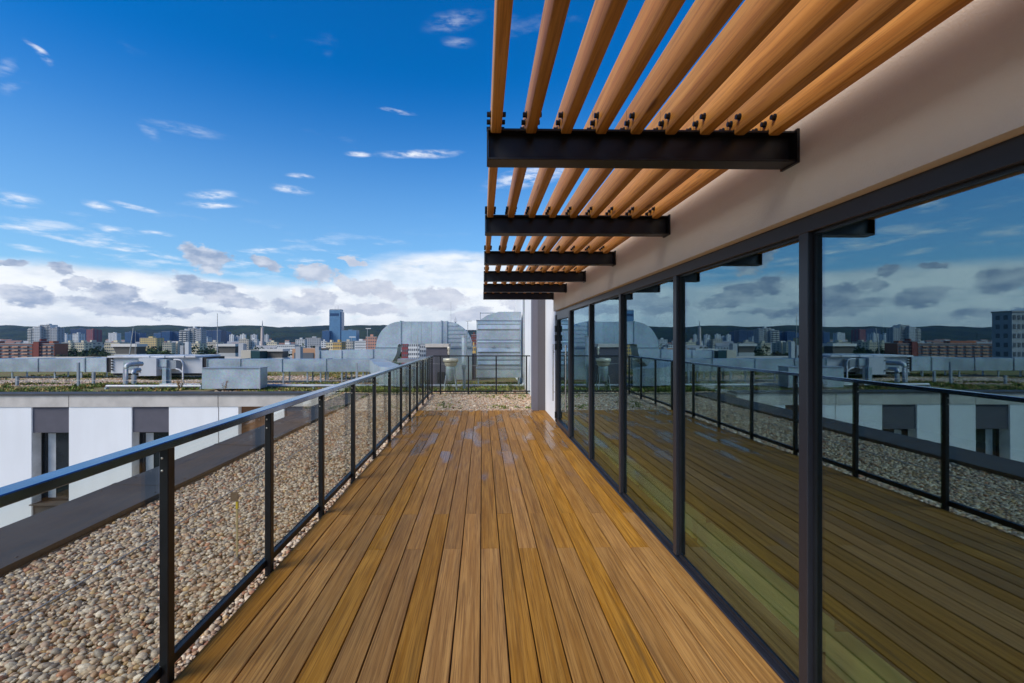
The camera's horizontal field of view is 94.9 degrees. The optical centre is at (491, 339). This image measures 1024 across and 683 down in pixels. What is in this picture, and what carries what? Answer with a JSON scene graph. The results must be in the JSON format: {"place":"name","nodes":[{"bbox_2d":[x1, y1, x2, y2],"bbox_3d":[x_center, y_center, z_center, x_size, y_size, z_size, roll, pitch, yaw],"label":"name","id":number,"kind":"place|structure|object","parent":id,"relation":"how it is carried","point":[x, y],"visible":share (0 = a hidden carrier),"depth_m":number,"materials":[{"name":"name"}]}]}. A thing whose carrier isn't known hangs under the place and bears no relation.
{"place":"outdoors","nodes":[
{"label":"outdoors","id":0,"kind":"place"},
{"bbox_2d":[0,341,32,357],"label":"brick block","id":1,"kind":"structure","parent":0,"point":[11,350],"depth_m":421.21,"materials":[{"name":"brick"}]},
{"bbox_2d":[0,345,31,356],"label":"windows","id":2,"kind":"structure","parent":1,"relation":"in","point":[0,345],"depth_m":421.23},
{"bbox_2d":[27,327,33,342],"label":"tower block","id":3,"kind":"structure","parent":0,"point":[30,334],"depth_m":882.37,"materials":[{"name":"white paint"}]},
{"bbox_2d":[28,329,33,342],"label":"windows","id":4,"kind":"structure","parent":3,"relation":"in","point":[28,329],"depth_m":882.43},
{"bbox_2d":[40,324,57,340],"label":"tower block","id":5,"kind":"structure","parent":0,"point":[47,331],"depth_m":886.94,"materials":[{"name":"white paint"}]},
{"bbox_2d":[40,325,49,340],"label":"windows","id":6,"kind":"structure","parent":5,"relation":"in","point":[48,328],"depth_m":886.96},
{"bbox_2d":[51,327,64,342],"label":"tower block","id":7,"kind":"structure","parent":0,"point":[57,333],"depth_m":886.44,"materials":[{"name":"grey paint"}]},
{"bbox_2d":[61,341,74,350],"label":"apartment block","id":8,"kind":"structure","parent":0,"point":[71,344],"depth_m":551.40,"materials":[{"name":"beige paint"}]},
{"bbox_2d":[65,333,72,341],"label":"apartment block","id":9,"kind":"structure","parent":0,"point":[68,337],"depth_m":1086.37,"materials":[{"name":"white paint"}]},
{"bbox_2d":[74,340,92,352],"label":"apartment block","id":10,"kind":"structure","parent":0,"point":[82,345],"depth_m":521.37,"materials":[{"name":"beige paint"}]},
{"bbox_2d":[90,340,101,350],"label":"apartment block","id":11,"kind":"structure","parent":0,"point":[96,343],"depth_m":557.59,"materials":[{"name":"beige paint"}]},
{"bbox_2d":[108,332,120,341],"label":"apartment block","id":12,"kind":"structure","parent":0,"point":[113,336],"depth_m":1672.78,"materials":[{"name":"white paint"}]},
{"bbox_2d":[104,340,129,355],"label":"apartment block","id":13,"kind":"structure","parent":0,"point":[109,348],"depth_m":472.26,"materials":[{"name":"beige paint"}]},
{"bbox_2d":[140,337,163,351],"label":"apartment block","id":14,"kind":"structure","parent":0,"point":[153,341],"depth_m":808.22,"materials":[{"name":"yellow paint"}]},
{"bbox_2d":[140,340,162,351],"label":"windows","id":15,"kind":"structure","parent":14,"relation":"in","point":[140,340],"depth_m":807.98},
{"bbox_2d":[162,341,175,353],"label":"apartment block","id":16,"kind":"structure","parent":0,"point":[169,345],"depth_m":593.20,"materials":[{"name":"beige paint"}]},
{"bbox_2d":[176,341,184,353],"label":"apartment block","id":17,"kind":"structure","parent":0,"point":[178,343],"depth_m":612.22,"materials":[{"name":"beige paint"}]},
{"bbox_2d":[179,329,189,342],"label":"tower block","id":18,"kind":"structure","parent":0,"point":[184,334],"depth_m":690.82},
{"bbox_2d":[180,331,187,342],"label":"windows","id":19,"kind":"structure","parent":18,"relation":"in","point":[180,331],"depth_m":690.93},
{"bbox_2d":[188,326,199,342],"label":"tower block","id":20,"kind":"structure","parent":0,"point":[193,334],"depth_m":697.03,"materials":[{"name":"white paint"}]},
{"bbox_2d":[188,329,195,341],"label":"windows","id":21,"kind":"structure","parent":20,"relation":"in","point":[188,329],"depth_m":696.86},
{"bbox_2d":[191,341,206,353],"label":"apartment block","id":22,"kind":"structure","parent":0,"point":[198,344],"depth_m":513.63,"materials":[{"name":"beige paint"}]},
{"bbox_2d":[196,328,206,342],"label":"tower block","id":23,"kind":"structure","parent":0,"point":[201,334],"depth_m":696.41,"materials":[{"name":"grey paint"}]},
{"bbox_2d":[206,340,223,349],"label":"apartment block","id":24,"kind":"structure","parent":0,"point":[214,343],"depth_m":553.41,"materials":[{"name":"beige paint"}]},
{"bbox_2d":[0,325,476,344],"bbox_3d":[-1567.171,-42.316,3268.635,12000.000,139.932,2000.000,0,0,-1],"label":"hills","id":25,"kind":"structure","parent":0,"point":[275,334],"depth_m":3143.70,"materials":[{"name":"plant"}]},
{"bbox_2d":[239,338,250,349],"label":"apartment block","id":26,"kind":"structure","parent":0,"point":[246,341],"depth_m":791.74,"materials":[{"name":"beige paint"}]},
{"bbox_2d":[251,338,258,349],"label":"apartment block","id":27,"kind":"structure","parent":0,"point":[254,341],"depth_m":801.84,"materials":[{"name":"white paint"}]},
{"bbox_2d":[260,320,263,344],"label":"slender tower","id":28,"kind":"structure","parent":0,"point":[262,336],"depth_m":888.80,"materials":[{"name":"concrete"}]},
{"bbox_2d":[253,345,276,348],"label":"house","id":29,"kind":"structure","parent":0,"point":[268,346],"depth_m":678.11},
{"bbox_2d":[277,343,298,356],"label":"apartment block","id":30,"kind":"structure","parent":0,"point":[290,346],"depth_m":515.58,"materials":[{"name":"white paint"}]},
{"bbox_2d":[295,338,306,347],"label":"apartment block","id":31,"kind":"structure","parent":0,"point":[300,341],"depth_m":634.83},
{"bbox_2d":[292,348,328,358],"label":"block","id":32,"kind":"structure","parent":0,"point":[308,353],"depth_m":69.42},
{"bbox_2d":[295,346,302,358],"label":"stair column","id":33,"kind":"structure","parent":32,"relation":"attached to","point":[298,352],"depth_m":65.47,"materials":[{"name":"grey paint"}]},
{"bbox_2d":[294,353,313,358],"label":"windows","id":34,"kind":"structure","parent":32,"relation":"in","point":[305,355],"depth_m":69.34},
{"bbox_2d":[315,346,320,358],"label":"stair column","id":35,"kind":"structure","parent":32,"relation":"attached to","point":[317,348],"depth_m":65.52,"materials":[{"name":"grey paint"}]},
{"bbox_2d":[306,336,322,347],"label":"apartment block","id":36,"kind":"structure","parent":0,"point":[314,341],"depth_m":754.27,"materials":[{"name":"grey paint"}]},
{"bbox_2d":[326,340,333,349],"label":"ochre house","id":37,"kind":"structure","parent":0,"point":[329,345],"depth_m":427.07,"materials":[{"name":"beige paint"}]},
{"bbox_2d":[329,309,343,341],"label":"blue tower","id":38,"kind":"structure","parent":0,"point":[336,321],"depth_m":1589.51,"materials":[{"name":"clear glass"}]},
{"bbox_2d":[333,340,345,349],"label":"ochre house","id":39,"kind":"structure","parent":0,"point":[339,345],"depth_m":422.29,"materials":[{"name":"paint"}]},
{"bbox_2d":[342,339,354,349],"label":"apartment block","id":40,"kind":"structure","parent":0,"point":[348,344],"depth_m":516.88,"materials":[{"name":"beige paint"}]},
{"bbox_2d":[355,339,365,348],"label":"apartment block","id":41,"kind":"structure","parent":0,"point":[360,344],"depth_m":556.91,"materials":[{"name":"white paint"}]},
{"bbox_2d":[366,334,377,348],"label":"apartment block","id":42,"kind":"structure","parent":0,"point":[372,339],"depth_m":477.58,"materials":[{"name":"pink paint"}]},
{"bbox_2d":[0,0,744,329],"label":"sky","id":43,"kind":"structure","parent":0,"point":[279,163],"materials":[{"name":"blue"}]},
{"bbox_2d":[402,344,407,366],"bbox_3d":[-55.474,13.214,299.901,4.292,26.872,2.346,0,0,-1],"label":"apartment block","id":44,"kind":"structure","parent":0,"point":[404,350],"depth_m":298.91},
{"bbox_2d":[408,344,419,367],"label":"apartment block","id":45,"kind":"structure","parent":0,"point":[412,350],"depth_m":318.95,"materials":[{"name":"white paint"}]},
{"bbox_2d":[408,344,419,367],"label":"windows","id":46,"kind":"structure","parent":45,"relation":"in","point":[408,344],"depth_m":318.89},
{"bbox_2d":[420,344,425,357],"bbox_3d":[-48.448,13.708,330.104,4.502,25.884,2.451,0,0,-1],"label":"apartment block","id":47,"kind":"structure","parent":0,"point":[422,351],"depth_m":329.06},
{"bbox_2d":[471,332,475,345],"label":"apartment block","id":48,"kind":"structure","parent":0,"point":[473,337],"depth_m":499.66,"materials":[{"name":"red brick"}]},
{"bbox_2d":[515,0,1023,682],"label":"terrace building","id":49,"kind":"structure","parent":0,"point":[785,410],"depth_m":3.94,"materials":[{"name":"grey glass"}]},
{"bbox_2d":[0,448,371,682],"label":"roof","id":50,"kind":"structure","parent":49,"relation":"on","point":[152,630],"depth_m":2.94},
{"bbox_2d":[0,393,368,577],"bbox_3d":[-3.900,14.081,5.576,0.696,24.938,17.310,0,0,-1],"label":"parapet","id":51,"kind":"structure","parent":50,"relation":"on","point":[25,542],"depth_m":4.78,"materials":[{"name":"grey metal"}]},
{"bbox_2d":[0,355,432,682],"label":"railing","id":52,"kind":"object","parent":50,"relation":"on","point":[171,653],"visible":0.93,"depth_m":2.54,"materials":[{"name":"black metal"}]},
{"bbox_2d":[0,394,531,682],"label":"gravel","id":53,"kind":"structure","parent":50,"relation":"on","point":[33,637],"depth_m":3.52,"materials":[{"name":"gravel"}]},
{"bbox_2d":[0,392,394,631],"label":"lightning wire","id":54,"kind":"object","parent":53,"relation":"on","point":[3,629],"visible":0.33,"depth_m":3.60,"materials":[{"name":"metal"}]},
{"bbox_2d":[230,492,238,555],"bbox_3d":[-1.991,1.445,3.638,0.057,0.530,0.019,0,0,-1],"label":"marker stake","id":55,"kind":"object","parent":53,"relation":"on","point":[233,496],"visible":0.88,"depth_m":3.63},
{"bbox_2d":[433,355,529,394],"bbox_3d":[-0.302,1.101,14.402,2.965,1.238,0.054,0,0,-1],"label":"railing","id":56,"kind":"object","parent":53,"relation":"on","point":[468,391],"visible":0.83,"depth_m":14.38,"materials":[{"name":"black metal"}]},
{"bbox_2d":[172,410,783,682],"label":"deck","id":57,"kind":"structure","parent":50,"relation":"on","point":[480,546],"depth_m":3.13,"materials":[{"name":"brown wood"}]},
{"bbox_2d":[471,354,475,380],"bbox_3d":[-0.769,1.384,19.738,0.199,1.572,0.500,0,0,-1],"label":"roof shaft","id":58,"kind":"object","parent":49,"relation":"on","point":[473,369],"visible":0.5,"depth_m":19.49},
{"bbox_2d":[552,315,558,420],"bbox_3d":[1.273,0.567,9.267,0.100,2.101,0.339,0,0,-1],"label":"door","id":59,"kind":"structure","parent":49,"relation":"in","point":[556,327],"depth_m":9.14,"materials":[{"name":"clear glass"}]},
{"bbox_2d":[556,311,568,435],"bbox_3d":[1.288,0.567,8.528,0.100,2.101,1.370,0,0,-1],"label":"door","id":60,"kind":"structure","parent":49,"relation":"in","point":[563,421],"depth_m":8.60,"materials":[{"name":"clear glass"}]},
{"bbox_2d":[483,0,973,299],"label":"pergola","id":61,"kind":"object","parent":49,"relation":"attached to","point":[762,76],"visible":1,"depth_m":1.91,"materials":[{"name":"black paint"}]},
{"label":"ground","id":62,"kind":"structure","parent":0,"visible":0},
{"bbox_2d":[34,326,43,340],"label":"tower block","id":63,"kind":"structure","parent":62,"relation":"on","point":[38,333],"depth_m":878.79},
{"bbox_2d":[35,327,42,340],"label":"windows","id":64,"kind":"structure","parent":63,"relation":"in","point":[35,327],"depth_m":878.77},
{"bbox_2d":[33,339,48,356],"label":"brick block","id":65,"kind":"structure","parent":62,"relation":"on","point":[36,348],"depth_m":419.78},
{"bbox_2d":[40,341,68,356],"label":"brick block","id":66,"kind":"structure","parent":62,"relation":"on","point":[52,348],"depth_m":422.14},
{"bbox_2d":[41,345,53,356],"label":"windows","id":67,"kind":"structure","parent":66,"relation":"in","point":[41,345],"depth_m":421.84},
{"bbox_2d":[70,328,86,339],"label":"glass office","id":68,"kind":"structure","parent":62,"relation":"on","point":[79,330],"depth_m":1277.29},
{"bbox_2d":[73,333,84,341],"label":"apartment block","id":69,"kind":"structure","parent":62,"relation":"on","point":[78,337],"depth_m":982.75,"materials":[{"name":"white paint"}]},
{"bbox_2d":[68,345,106,356],"bbox_3d":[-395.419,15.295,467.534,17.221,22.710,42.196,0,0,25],"label":"broadleaf tree","id":70,"kind":"object","parent":62,"relation":"on","point":[94,349],"visible":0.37,"depth_m":464.32,"materials":[{"name":"green plant"}]},
{"bbox_2d":[86,329,101,341],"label":"tower block","id":71,"kind":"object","parent":62,"relation":"on","point":[93,334],"visible":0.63,"depth_m":1280.70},
{"bbox_2d":[87,330,99,336],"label":"windows","id":72,"kind":"structure","parent":71,"relation":"in","point":[98,330],"depth_m":1283.92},
{"bbox_2d":[125,331,137,343],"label":"glass office","id":73,"kind":"structure","parent":62,"relation":"on","point":[128,335],"depth_m":1477.03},
{"bbox_2d":[136,332,145,341],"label":"glass office","id":74,"kind":"structure","parent":62,"relation":"on","point":[139,335],"depth_m":1497.33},
{"bbox_2d":[17,357,291,358],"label":"hall","id":75,"kind":"structure","parent":62,"relation":"on","point":[83,357],"depth_m":83.69,"materials":[{"name":"beige paint"}]},
{"bbox_2d":[111,344,147,355],"bbox_3d":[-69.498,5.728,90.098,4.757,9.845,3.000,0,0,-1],"label":"roof light","id":76,"kind":"object","parent":75,"relation":"on","point":[124,349],"visible":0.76,"depth_m":88.90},
{"bbox_2d":[216,344,237,356],"bbox_3d":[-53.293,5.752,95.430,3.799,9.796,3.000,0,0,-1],"label":"roof light","id":77,"kind":"object","parent":75,"relation":"on","point":[228,350],"visible":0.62,"depth_m":94.21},
{"bbox_2d":[259,349,289,357],"bbox_3d":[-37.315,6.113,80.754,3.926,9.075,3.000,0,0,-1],"label":"roof light","id":78,"kind":"object","parent":75,"relation":"on","point":[277,353],"visible":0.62,"depth_m":79.57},
{"bbox_2d":[0,391,325,527],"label":"office wing","id":79,"kind":"structure","parent":62,"relation":"on","point":[41,433],"depth_m":14.08,"materials":[{"name":"paint"}]},
{"bbox_2d":[41,433,68,500],"bbox_3d":[-13.211,3.853,14.408,1.091,2.131,0.130,0,0,-1],"label":"window","id":80,"kind":"structure","parent":79,"relation":"in","point":[54,446],"depth_m":14.39,"materials":[{"name":"black glass"}]},
{"bbox_2d":[139,432,168,473],"bbox_3d":[-10.262,3.853,14.468,1.091,2.131,0.130,0,0,-1],"label":"window","id":81,"kind":"structure","parent":79,"relation":"in","point":[152,461],"depth_m":14.44,"materials":[{"name":"black glass"}]},
{"bbox_2d":[0,375,525,401],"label":"roof stones","id":82,"kind":"object","parent":79,"relation":"on","point":[37,379],"visible":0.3,"depth_m":19.19,"materials":[{"name":"gravel"}]},
{"bbox_2d":[173,359,183,381],"bbox_3d":[-12.238,1.200,18.354,0.380,0.896,0.060,0,0,-1],"label":"white pipe","id":83,"kind":"object","parent":82,"relation":"on","point":[182,370],"visible":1,"depth_m":18.33,"materials":[{"name":"metal"}]},
{"bbox_2d":[0,369,528,393],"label":"green roof","id":84,"kind":"structure","parent":79,"relation":"on","point":[481,380],"depth_m":20.01,"materials":[{"name":"plant"}]},
{"bbox_2d":[0,358,83,378],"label":"air duct","id":85,"kind":"object","parent":84,"relation":"on","point":[27,365],"visible":0.76,"depth_m":20.21,"materials":[{"name":"metal"}]},
{"bbox_2d":[77,363,79,385],"bbox_3d":[-14.883,1.263,16.899,0.070,0.874,0.070,0,0,-1],"label":"roof post","id":86,"kind":"object","parent":84,"relation":"on","point":[78,374],"visible":0.64,"depth_m":16.86,"materials":[{"name":"grey metal"}]},
{"bbox_2d":[84,357,110,378],"bbox_3d":[-17.014,1.235,20.656,1.092,0.930,0.860,0,0,-1],"label":"air duct","id":87,"kind":"object","parent":84,"relation":"on","point":[96,364],"visible":0.55,"depth_m":20.26,"materials":[{"name":"metal"}]},
{"bbox_2d":[123,362,143,383],"bbox_3d":[-13.410,1.267,17.561,0.222,0.866,0.680,0,0,19],"label":"vent pipe","id":88,"kind":"object","parent":84,"relation":"on","point":[126,366],"visible":0.86,"depth_m":17.31,"materials":[{"name":"silver metal"}]},
{"bbox_2d":[131,368,141,384],"bbox_3d":[-13.335,1.388,17.564,0.212,0.624,0.674,0,0,-21],"label":"vent pipe","id":89,"kind":"object","parent":84,"relation":"on","point":[134,371],"visible":0.81,"depth_m":17.32,"materials":[{"name":"silver metal"}]},
{"bbox_2d":[102,380,201,380],"bbox_3d":[-8.389,1.449,16.832,19.220,0.035,0.012,0,0,-1],"label":"lightning wire","id":90,"kind":"object","parent":84,"relation":"on","point":[151,380],"visible":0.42,"depth_m":16.75,"materials":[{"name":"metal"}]},
{"bbox_2d":[104,385,201,388],"bbox_3d":[-11.625,1.625,16.166,3.283,0.151,0.140,0,0,-1],"label":"roof pipe","id":91,"kind":"object","parent":84,"relation":"on","point":[138,386],"visible":0.81,"depth_m":16.11,"materials":[{"name":"silver metal"}]},
{"bbox_2d":[162,368,167,382],"bbox_3d":[-11.916,1.357,17.130,0.138,0.659,0.140,0,0,-1],"label":"duct stack","id":92,"kind":"object","parent":84,"relation":"on","point":[164,373],"visible":0.64,"depth_m":17.06,"materials":[{"name":"metal"}]},
{"bbox_2d":[107,354,224,375],"bbox_3d":[-14.033,1.085,20.282,3.961,0.847,2.410,0,0,-1],"label":"air handling unit","id":93,"kind":"object","parent":84,"relation":"on","point":[155,364],"visible":0.82,"depth_m":19.68,"materials":[{"name":"grey metal"}]},
{"bbox_2d":[159,383,200,384],"bbox_3d":[-11.263,1.642,16.973,1.506,0.116,0.140,0,0,-1],"label":"roof pipe","id":94,"kind":"object","parent":84,"relation":"on","point":[180,383],"visible":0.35,"depth_m":16.96,"materials":[{"name":"silver metal"}]},
{"bbox_2d":[202,367,266,388],"bbox_3d":[-8.527,1.272,15.604,1.869,0.662,0.550,0,0,-1],"label":"duct box","id":95,"kind":"object","parent":84,"relation":"on","point":[235,378],"visible":0.86,"depth_m":15.33,"materials":[{"name":"metal"}]},
{"bbox_2d":[204,367,265,388],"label":"duct trim","id":96,"kind":"structure","parent":95,"relation":"attached to","point":[245,367],"depth_m":15.40,"materials":[{"name":"silver metal"}]},
{"bbox_2d":[0,372,530,409],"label":"sedum","id":97,"kind":"object","parent":84,"relation":"on","point":[364,389],"visible":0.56,"depth_m":15.90,"materials":[{"name":"green plant"}]},
{"bbox_2d":[207,358,415,386],"bbox_3d":[-6.332,1.213,17.755,8.982,0.974,2.735,0,0,18],"label":"air duct","id":98,"kind":"object","parent":84,"relation":"on","point":[371,365],"visible":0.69,"depth_m":17.84,"materials":[{"name":"metal"}]},
{"bbox_2d":[325,394,415,399],"bbox_3d":[-1.982,1.877,14.518,6.309,0.346,0.510,0,0,-1],"label":"roof strip","id":99,"kind":"object","parent":84,"relation":"attached to","point":[328,396],"visible":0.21,"depth_m":14.58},
{"bbox_2d":[319,320,472,379],"bbox_3d":[-3.949,0.454,19.798,6.292,2.492,1.010,0,0,-1],"label":"raised duct","id":100,"kind":"object","parent":84,"relation":"on","point":[392,338],"visible":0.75,"depth_m":19.34,"materials":[{"name":"metal"}]},
{"bbox_2d":[267,300,524,388],"bbox_3d":[-3.378,0.136,16.234,9.153,3.129,0.140,0,0,-1],"label":"roof pipe","id":101,"kind":"object","parent":84,"relation":"on","point":[313,386],"visible":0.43,"depth_m":16.22,"materials":[{"name":"silver metal"}]},
{"bbox_2d":[397,358,420,362],"bbox_3d":[-3.818,1.013,22.827,1.397,0.166,0.800,0,0,-1],"label":"air duct","id":102,"kind":"object","parent":84,"relation":"on","point":[402,360],"visible":0.5,"depth_m":22.42,"materials":[{"name":"silver metal"}]},
{"bbox_2d":[425,344,450,383],"bbox_3d":[-1.941,1.073,17.309,0.912,1.840,1.210,0,0,-1],"label":"roof shaft","id":103,"kind":"object","parent":84,"relation":"on","point":[437,349],"visible":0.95,"depth_m":16.86,"materials":[{"name":"concrete"}]},
{"bbox_2d":[443,358,457,389],"bbox_3d":[-1.354,1.150,15.476,0.511,1.105,0.511,0,0,-1],"label":"roof fan","id":104,"kind":"object","parent":84,"relation":"on","point":[450,365],"visible":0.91,"depth_m":15.33},
{"bbox_2d":[461,336,466,388],"bbox_3d":[-0.929,0.782,15.878,0.214,1.835,0.227,0,0,-1],"label":"flue","id":105,"kind":"object","parent":84,"relation":"on","point":[464,352],"visible":0.91,"depth_m":15.81,"materials":[{"name":"silver metal"}]},
{"bbox_2d":[476,312,521,383],"bbox_3d":[0.241,0.354,17.099,1.610,2.692,1.080,0,0,-1],"label":"tall duct","id":106,"kind":"object","parent":84,"relation":"on","point":[498,333],"visible":0.96,"depth_m":16.61,"materials":[{"name":"metal"}]},
{"bbox_2d":[161,331,173,341],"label":"glass office","id":107,"kind":"structure","parent":62,"relation":"on","point":[167,335],"depth_m":1469.48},
{"bbox_2d":[174,331,179,340],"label":"glass office","id":108,"kind":"structure","parent":62,"relation":"on","point":[176,335],"depth_m":1489.85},
{"bbox_2d":[180,345,184,353],"bbox_3d":[-39.133,13.695,59.512,0.398,25.910,0.600,0,0,-1],"label":"chimney","id":109,"kind":"object","parent":62,"relation":"on","point":[182,349],"visible":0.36,"depth_m":59.22,"materials":[{"name":"grey paint"}]},
{"bbox_2d":[185,342,190,353],"bbox_3d":[-38.502,13.460,59.525,0.465,26.381,0.600,0,0,-1],"label":"chimney","id":110,"kind":"object","parent":62,"relation":"on","point":[187,347],"visible":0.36,"depth_m":59.23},
{"bbox_2d":[191,345,219,353],"bbox_3d":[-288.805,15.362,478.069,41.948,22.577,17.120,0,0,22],"label":"broadleaf tree","id":111,"kind":"object","parent":62,"relation":"on","point":[208,351],"visible":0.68,"depth_m":478.28,"materials":[{"name":"green plant"}]},
{"bbox_2d":[212,330,225,343],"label":"glass office","id":112,"kind":"structure","parent":62,"relation":"on","point":[221,335],"depth_m":1462.95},
{"bbox_2d":[238,344,246,356],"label":"chimney","id":113,"kind":"object","parent":62,"relation":"on","point":[242,347],"visible":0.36,"depth_m":84.10,"materials":[{"name":"grey paint"}]},
{"bbox_2d":[241,350,258,358],"bbox_3d":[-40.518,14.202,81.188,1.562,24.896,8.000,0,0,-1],"label":"hall","id":114,"kind":"structure","parent":62,"relation":"on","point":[245,353],"depth_m":77.19,"materials":[{"name":"beige paint"}]},
{"bbox_2d":[251,351,267,358],"bbox_3d":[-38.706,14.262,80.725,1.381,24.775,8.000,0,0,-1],"label":"hall","id":115,"kind":"structure","parent":62,"relation":"on","point":[259,354],"depth_m":76.74,"materials":[{"name":"teal glass"}]},
{"bbox_2d":[322,330,330,341],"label":"glass office","id":116,"kind":"structure","parent":62,"relation":"on","point":[326,335],"depth_m":1569.04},
{"bbox_2d":[341,330,358,340],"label":"glass office","id":117,"kind":"structure","parent":62,"relation":"on","point":[346,335],"depth_m":1570.56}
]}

